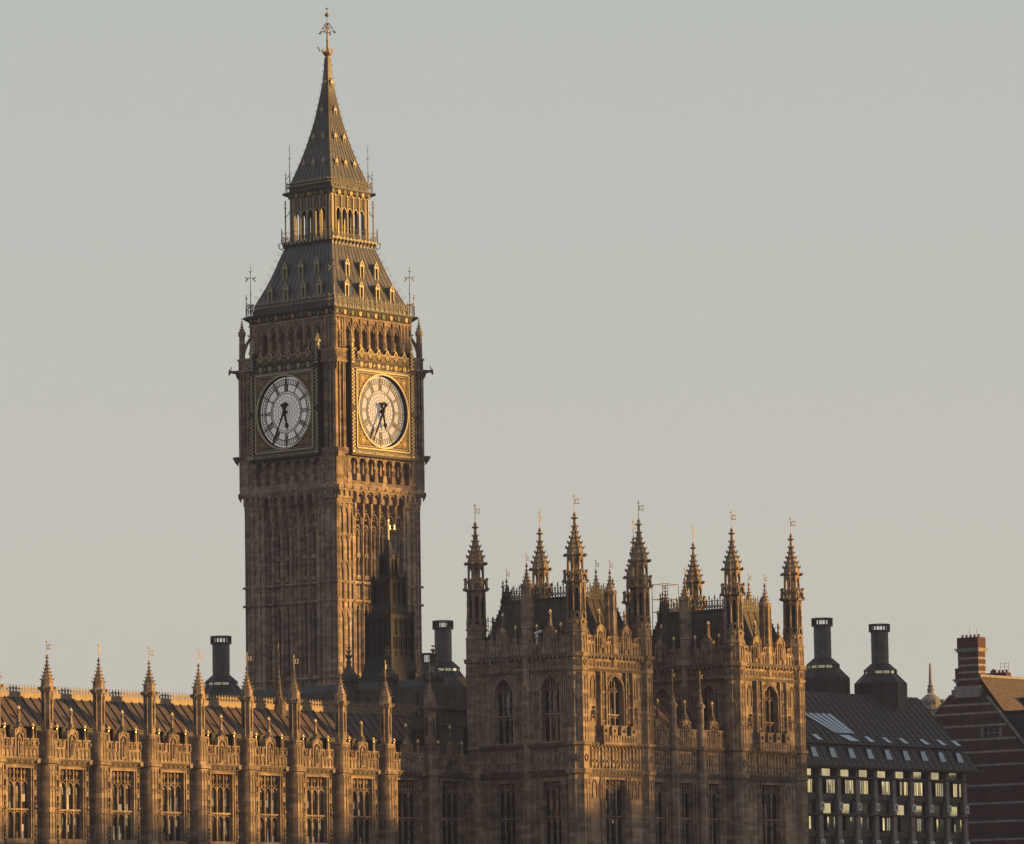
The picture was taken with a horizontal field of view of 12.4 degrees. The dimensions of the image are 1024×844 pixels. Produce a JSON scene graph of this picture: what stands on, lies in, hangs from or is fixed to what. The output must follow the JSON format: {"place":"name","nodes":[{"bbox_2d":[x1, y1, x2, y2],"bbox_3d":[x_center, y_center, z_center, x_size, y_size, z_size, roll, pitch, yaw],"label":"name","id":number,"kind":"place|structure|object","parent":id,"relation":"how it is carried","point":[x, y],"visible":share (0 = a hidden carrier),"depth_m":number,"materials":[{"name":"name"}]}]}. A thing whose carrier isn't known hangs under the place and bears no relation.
{"place":"outdoors","nodes":[
{"label":"outdoors","id":0,"kind":"place"},
{"bbox_2d":[0,640,471,843],"bbox_3d":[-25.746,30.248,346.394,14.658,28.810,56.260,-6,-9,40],"label":"palace river front","id":1,"kind":"structure","parent":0,"point":[99,766],"depth_m":343.32,"materials":[{"name":"stone"}]},
{"bbox_2d":[8,768,28,837],"bbox_3d":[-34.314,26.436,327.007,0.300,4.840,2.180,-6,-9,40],"label":"window","id":2,"kind":"structure","parent":1,"relation":"in","point":[16,777],"depth_m":327.09,"materials":[{"name":"glass"}]},
{"bbox_2d":[61,770,80,838],"bbox_3d":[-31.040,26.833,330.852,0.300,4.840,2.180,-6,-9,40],"label":"window","id":3,"kind":"structure","parent":1,"relation":"in","point":[71,797],"depth_m":331.03,"materials":[{"name":"glass"}]},
{"bbox_2d":[112,772,131,839],"bbox_3d":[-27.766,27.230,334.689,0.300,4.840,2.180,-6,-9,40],"label":"window","id":4,"kind":"structure","parent":1,"relation":"in","point":[121,781],"depth_m":334.77,"materials":[{"name":"glass"}]},
{"bbox_2d":[162,773,181,840],"bbox_3d":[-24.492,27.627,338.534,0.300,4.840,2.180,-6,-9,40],"label":"window","id":5,"kind":"structure","parent":1,"relation":"in","point":[172,807],"depth_m":338.63,"materials":[{"name":"glass"}]},
{"bbox_2d":[212,775,230,841],"bbox_3d":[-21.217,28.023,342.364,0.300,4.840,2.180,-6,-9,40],"label":"window","id":6,"kind":"structure","parent":1,"relation":"in","point":[221,815],"depth_m":342.54,"materials":[{"name":"glass"}]},
{"bbox_2d":[260,776,278,841],"bbox_3d":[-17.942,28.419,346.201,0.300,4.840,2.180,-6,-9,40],"label":"window","id":7,"kind":"structure","parent":1,"relation":"in","point":[268,785],"depth_m":346.32,"materials":[{"name":"glass"}]},
{"bbox_2d":[307,778,324,842],"bbox_3d":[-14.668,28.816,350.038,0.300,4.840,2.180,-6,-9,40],"label":"window","id":8,"kind":"structure","parent":1,"relation":"in","point":[316,817],"depth_m":350.23,"materials":[{"name":"glass"}]},
{"bbox_2d":[353,779,370,843],"bbox_3d":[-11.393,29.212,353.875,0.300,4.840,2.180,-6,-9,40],"label":"window","id":9,"kind":"structure","parent":1,"relation":"in","point":[362,819],"depth_m":354.02,"materials":[{"name":"glass"}]},
{"bbox_2d":[398,780,415,843],"bbox_3d":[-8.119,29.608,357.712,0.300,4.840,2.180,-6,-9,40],"label":"window","id":10,"kind":"structure","parent":1,"relation":"in","point":[405,788],"depth_m":357.84,"materials":[{"name":"glass"}]},
{"bbox_2d":[442,782,458,843],"bbox_3d":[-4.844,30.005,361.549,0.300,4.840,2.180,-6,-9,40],"label":"window","id":11,"kind":"structure","parent":1,"relation":"in","point":[450,809],"depth_m":361.70,"materials":[{"name":"glass"}]},
{"bbox_2d":[0,0,1023,699],"label":"sky","id":12,"kind":"structure","parent":0,"point":[694,262],"materials":[{"name":"grey"}]},
{"label":"ground","id":13,"kind":"structure","parent":0,"visible":0},
{"bbox_2d":[228,8,432,689],"bbox_3d":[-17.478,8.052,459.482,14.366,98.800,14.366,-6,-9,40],"label":"clock tower","id":14,"kind":"structure","parent":13,"relation":"on","point":[331,459],"depth_m":456.32,"materials":[{"name":"stone"}]},
{"bbox_2d":[204,620,463,699],"bbox_3d":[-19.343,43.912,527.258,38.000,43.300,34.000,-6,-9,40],"label":"courtyard offices","id":15,"kind":"structure","parent":13,"relation":"on","point":[221,680],"depth_m":529.72,"materials":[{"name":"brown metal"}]},
{"bbox_2d":[212,677,466,726],"bbox_3d":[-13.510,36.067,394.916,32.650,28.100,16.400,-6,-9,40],"label":"roof","id":16,"kind":"structure","parent":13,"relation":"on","point":[450,694],"depth_m":383.20,"materials":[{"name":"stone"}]},
{"bbox_2d":[338,646,359,706],"bbox_3d":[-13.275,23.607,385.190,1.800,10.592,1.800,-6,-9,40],"label":"octagonal turret","id":17,"kind":"object","parent":16,"relation":"on","point":[350,678],"visible":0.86,"depth_m":384.82,"materials":[{"name":"stone"}]},
{"bbox_2d":[377,646,398,688],"bbox_3d":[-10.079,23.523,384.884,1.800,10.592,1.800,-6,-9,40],"label":"octagonal turret","id":18,"kind":"object","parent":16,"relation":"on","point":[392,678],"visible":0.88,"depth_m":384.72,"materials":[{"name":"stone"}]},
{"bbox_2d":[359,520,421,682],"bbox_3d":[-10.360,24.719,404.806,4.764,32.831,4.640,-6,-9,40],"label":"ventilation tower","id":19,"kind":"structure","parent":16,"relation":"on","point":[389,620],"depth_m":404.95,"materials":[{"name":"stone"}]},
{"bbox_2d":[422,645,444,685],"bbox_3d":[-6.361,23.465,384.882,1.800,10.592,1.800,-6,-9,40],"label":"octagonal turret","id":20,"kind":"object","parent":16,"relation":"on","point":[437,676],"visible":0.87,"depth_m":384.72,"materials":[{"name":"stone"}]},
{"bbox_2d":[411,709,467,837],"bbox_3d":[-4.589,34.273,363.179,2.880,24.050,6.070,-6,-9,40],"label":"battlemented wing","id":21,"kind":"structure","parent":13,"relation":"on","point":[458,734],"depth_m":362.56,"materials":[{"name":"brown stone"}]},
{"bbox_2d":[462,495,656,843],"bbox_3d":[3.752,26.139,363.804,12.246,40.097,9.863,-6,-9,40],"label":"pavilion tower","id":22,"kind":"structure","parent":13,"relation":"on","point":[560,747],"depth_m":361.22,"materials":[{"name":"stone"}]},
{"bbox_2d":[497,680,512,743],"bbox_3d":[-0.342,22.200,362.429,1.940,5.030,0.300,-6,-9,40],"label":"window","id":23,"kind":"structure","parent":22,"relation":"in","point":[505,716],"depth_m":362.59,"materials":[{"name":"stone"}]},
{"bbox_2d":[499,783,515,843],"bbox_3d":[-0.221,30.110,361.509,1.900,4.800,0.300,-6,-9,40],"label":"window","id":24,"kind":"structure","parent":22,"relation":"in","point":[507,836],"depth_m":361.62,"materials":[{"name":"glass"}]},
{"bbox_2d":[534,629,541,644],"bbox_3d":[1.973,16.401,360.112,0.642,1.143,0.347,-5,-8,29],"label":"security camera","id":25,"kind":"object","parent":22,"relation":"attached to","point":[537,632],"visible":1,"depth_m":360.11,"materials":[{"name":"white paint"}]},
{"bbox_2d":[544,677,560,741],"bbox_3d":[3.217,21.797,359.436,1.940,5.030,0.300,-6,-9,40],"label":"window","id":26,"kind":"structure","parent":22,"relation":"in","point":[552,686],"depth_m":359.59,"materials":[{"name":"stone"}]},
{"bbox_2d":[545,781,561,843],"bbox_3d":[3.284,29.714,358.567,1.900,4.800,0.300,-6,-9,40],"label":"window","id":27,"kind":"structure","parent":22,"relation":"in","point":[553,828],"depth_m":358.63,"materials":[{"name":"glass"}]},
{"bbox_2d":[607,679,620,725],"bbox_3d":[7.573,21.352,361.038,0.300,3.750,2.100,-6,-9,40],"label":"window","id":28,"kind":"structure","parent":22,"relation":"in","point":[613,698],"depth_m":361.18,"materials":[{"name":"stone"}]},
{"bbox_2d":[606,780,623,843],"bbox_3d":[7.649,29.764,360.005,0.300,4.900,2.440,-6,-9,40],"label":"window","id":29,"kind":"structure","parent":22,"relation":"in","point":[614,788],"depth_m":360.21,"materials":[{"name":"glass"}]},
{"bbox_2d":[653,670,727,843],"bbox_3d":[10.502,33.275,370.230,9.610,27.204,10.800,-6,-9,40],"label":"link range","id":30,"kind":"structure","parent":13,"relation":"on","point":[690,776],"depth_m":368.54,"materials":[{"name":"stone"}]},
{"bbox_2d":[655,783,663,843],"bbox_3d":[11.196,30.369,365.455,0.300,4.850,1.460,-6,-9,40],"label":"window","id":31,"kind":"structure","parent":30,"relation":"in","point":[659,817],"depth_m":365.70,"materials":[{"name":"glass"}]},
{"bbox_2d":[682,784,690,843],"bbox_3d":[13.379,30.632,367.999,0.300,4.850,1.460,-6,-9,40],"label":"window","id":32,"kind":"structure","parent":30,"relation":"in","point":[686,818],"depth_m":368.21,"materials":[{"name":"glass"}]},
{"bbox_2d":[709,785,717,843],"bbox_3d":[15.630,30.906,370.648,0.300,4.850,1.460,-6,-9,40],"label":"window","id":33,"kind":"structure","parent":30,"relation":"in","point":[712,788],"depth_m":370.92,"materials":[{"name":"glass"}]},
{"bbox_2d":[621,510,808,843],"bbox_3d":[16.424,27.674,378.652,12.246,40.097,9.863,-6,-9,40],"label":"pavilion tower","id":34,"kind":"structure","parent":13,"relation":"on","point":[741,656],"depth_m":375.76,"materials":[{"name":"stone"}]},
{"bbox_2d":[658,689,670,699],"bbox_3d":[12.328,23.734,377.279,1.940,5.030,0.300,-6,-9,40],"label":"window","id":35,"kind":"structure","parent":34,"relation":"in","point":[664,695],"depth_m":377.59,"materials":[{"name":"glass"}]},
{"bbox_2d":[652,583,679,641],"bbox_3d":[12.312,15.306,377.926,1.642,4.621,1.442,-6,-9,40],"label":"steel scaffold cage","id":36,"kind":"object","parent":34,"relation":"on","point":[665,623],"visible":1,"depth_m":377.71,"materials":[{"name":"black metal"}]},
{"bbox_2d":[702,686,717,729],"bbox_3d":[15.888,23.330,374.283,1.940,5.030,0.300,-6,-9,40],"label":"window","id":37,"kind":"structure","parent":34,"relation":"in","point":[710,695],"depth_m":374.46,"materials":[{"name":"glass"}]},
{"bbox_2d":[763,688,775,732],"bbox_3d":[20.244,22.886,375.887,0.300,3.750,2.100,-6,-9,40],"label":"window","id":38,"kind":"structure","parent":34,"relation":"in","point":[769,708],"depth_m":376.11,"materials":[{"name":"stone"}]},
{"bbox_2d":[762,785,778,843],"bbox_3d":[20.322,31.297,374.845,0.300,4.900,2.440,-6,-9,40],"label":"window","id":39,"kind":"structure","parent":34,"relation":"in","point":[769,792],"depth_m":375.01,"materials":[{"name":"glass"}]},
{"bbox_2d":[804,617,983,843],"bbox_3d":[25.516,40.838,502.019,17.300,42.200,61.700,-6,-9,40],"label":"office building","id":40,"kind":"structure","parent":13,"relation":"on","point":[889,761],"depth_m":511.40,"materials":[{"name":"black stone"}]},
{"bbox_2d":[807,768,813,792],"bbox_3d":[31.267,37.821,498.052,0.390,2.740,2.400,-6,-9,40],"label":"window","id":41,"kind":"structure","parent":40,"relation":"in","point":[810,784],"depth_m":498.03,"materials":[{"name":"yellow glass"}]},
{"bbox_2d":[808,802,814,829],"bbox_3d":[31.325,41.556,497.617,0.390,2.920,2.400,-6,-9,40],"label":"window","id":42,"kind":"structure","parent":40,"relation":"in","point":[811,826],"depth_m":497.66,"materials":[{"name":"glass"}]},
{"bbox_2d":[822,768,835,793],"bbox_3d":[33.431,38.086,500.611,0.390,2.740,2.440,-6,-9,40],"label":"window","id":43,"kind":"structure","parent":40,"relation":"in","point":[829,786],"depth_m":500.53,"materials":[{"name":"yellow glass"}]},
{"bbox_2d":[823,803,835,830],"bbox_3d":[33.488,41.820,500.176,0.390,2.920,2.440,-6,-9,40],"label":"window","id":44,"kind":"structure","parent":40,"relation":"in","point":[830,825],"depth_m":500.22,"materials":[{"name":"glass"}]},
{"bbox_2d":[840,769,853,794],"bbox_3d":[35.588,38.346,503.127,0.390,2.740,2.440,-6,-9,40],"label":"window","id":45,"kind":"structure","parent":40,"relation":"in","point":[848,787],"depth_m":503.04,"materials":[{"name":"yellow glass"}]},
{"bbox_2d":[842,803,854,830],"bbox_3d":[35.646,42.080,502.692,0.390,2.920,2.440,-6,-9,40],"label":"window","id":46,"kind":"structure","parent":40,"relation":"in","point":[849,821],"depth_m":502.67,"materials":[{"name":"glass"}]},
{"bbox_2d":[859,770,869,794],"bbox_3d":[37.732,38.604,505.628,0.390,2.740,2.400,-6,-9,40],"label":"window","id":47,"kind":"structure","parent":40,"relation":"in","point":[864,789],"depth_m":505.38,"materials":[{"name":"yellow glass"}]},
{"bbox_2d":[861,804,870,830],"bbox_3d":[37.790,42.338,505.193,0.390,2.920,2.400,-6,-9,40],"label":"window","id":48,"kind":"structure","parent":40,"relation":"in","point":[865,820],"depth_m":505.01,"materials":[{"name":"black glass"}]},
{"bbox_2d":[877,770,890,795],"bbox_3d":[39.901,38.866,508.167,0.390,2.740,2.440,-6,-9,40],"label":"window","id":49,"kind":"structure","parent":40,"relation":"in","point":[885,784],"depth_m":508.10,"materials":[{"name":"yellow glass"}]},
{"bbox_2d":[879,804,891,831],"bbox_3d":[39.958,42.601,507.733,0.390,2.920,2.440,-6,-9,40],"label":"window","id":50,"kind":"structure","parent":40,"relation":"in","point":[886,821],"depth_m":507.73,"materials":[{"name":"black glass"}]},
{"bbox_2d":[895,771,908,795],"bbox_3d":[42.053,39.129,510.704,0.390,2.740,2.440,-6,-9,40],"label":"window","id":51,"kind":"structure","parent":40,"relation":"in","point":[903,785],"depth_m":510.71,"materials":[{"name":"beige glass"}]},
{"bbox_2d":[897,805,909,831],"bbox_3d":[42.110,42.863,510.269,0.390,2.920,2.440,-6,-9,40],"label":"window","id":52,"kind":"structure","parent":40,"relation":"in","point":[904,821],"depth_m":510.21,"materials":[{"name":"glass"}]},
{"bbox_2d":[913,772,923,796],"bbox_3d":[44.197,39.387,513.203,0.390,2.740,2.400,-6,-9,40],"label":"window","id":53,"kind":"structure","parent":40,"relation":"in","point":[918,785],"depth_m":512.96,"materials":[{"name":"beige glass"}]},
{"bbox_2d":[915,805,924,832],"bbox_3d":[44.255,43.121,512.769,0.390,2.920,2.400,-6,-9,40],"label":"window","id":54,"kind":"structure","parent":40,"relation":"in","point":[919,825],"depth_m":512.58,"materials":[{"name":"beige glass"}]},
{"bbox_2d":[931,773,943,797],"bbox_3d":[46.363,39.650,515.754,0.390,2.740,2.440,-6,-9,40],"label":"window","id":55,"kind":"structure","parent":40,"relation":"in","point":[939,786],"depth_m":515.72,"materials":[{"name":"beige glass"}]},
{"bbox_2d":[933,806,944,832],"bbox_3d":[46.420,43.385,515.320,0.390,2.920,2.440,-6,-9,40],"label":"window","id":56,"kind":"structure","parent":40,"relation":"in","point":[940,823],"depth_m":515.34,"materials":[{"name":"black glass"}]},
{"bbox_2d":[949,773,961,797],"bbox_3d":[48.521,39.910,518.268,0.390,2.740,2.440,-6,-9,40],"label":"window","id":57,"kind":"structure","parent":40,"relation":"in","point":[956,787],"depth_m":518.24,"materials":[{"name":"beige glass"}]},
{"bbox_2d":[950,807,962,832],"bbox_3d":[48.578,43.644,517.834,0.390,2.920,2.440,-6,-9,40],"label":"window","id":58,"kind":"structure","parent":40,"relation":"in","point":[957,822],"depth_m":517.87,"materials":[{"name":"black glass"}]},
{"bbox_2d":[919,663,944,715],"bbox_3d":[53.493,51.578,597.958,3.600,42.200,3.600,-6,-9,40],"label":"domed turret","id":59,"kind":"object","parent":13,"relation":"on","point":[931,701],"visible":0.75,"depth_m":598.89,"materials":[{"name":"metal"}]},
{"bbox_2d":[932,627,1023,843],"bbox_3d":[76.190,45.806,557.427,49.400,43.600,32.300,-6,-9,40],"label":"red brick building","id":60,"kind":"structure","parent":13,"relation":"on","point":[978,713],"depth_m":555.03,"materials":[{"name":"brick"}]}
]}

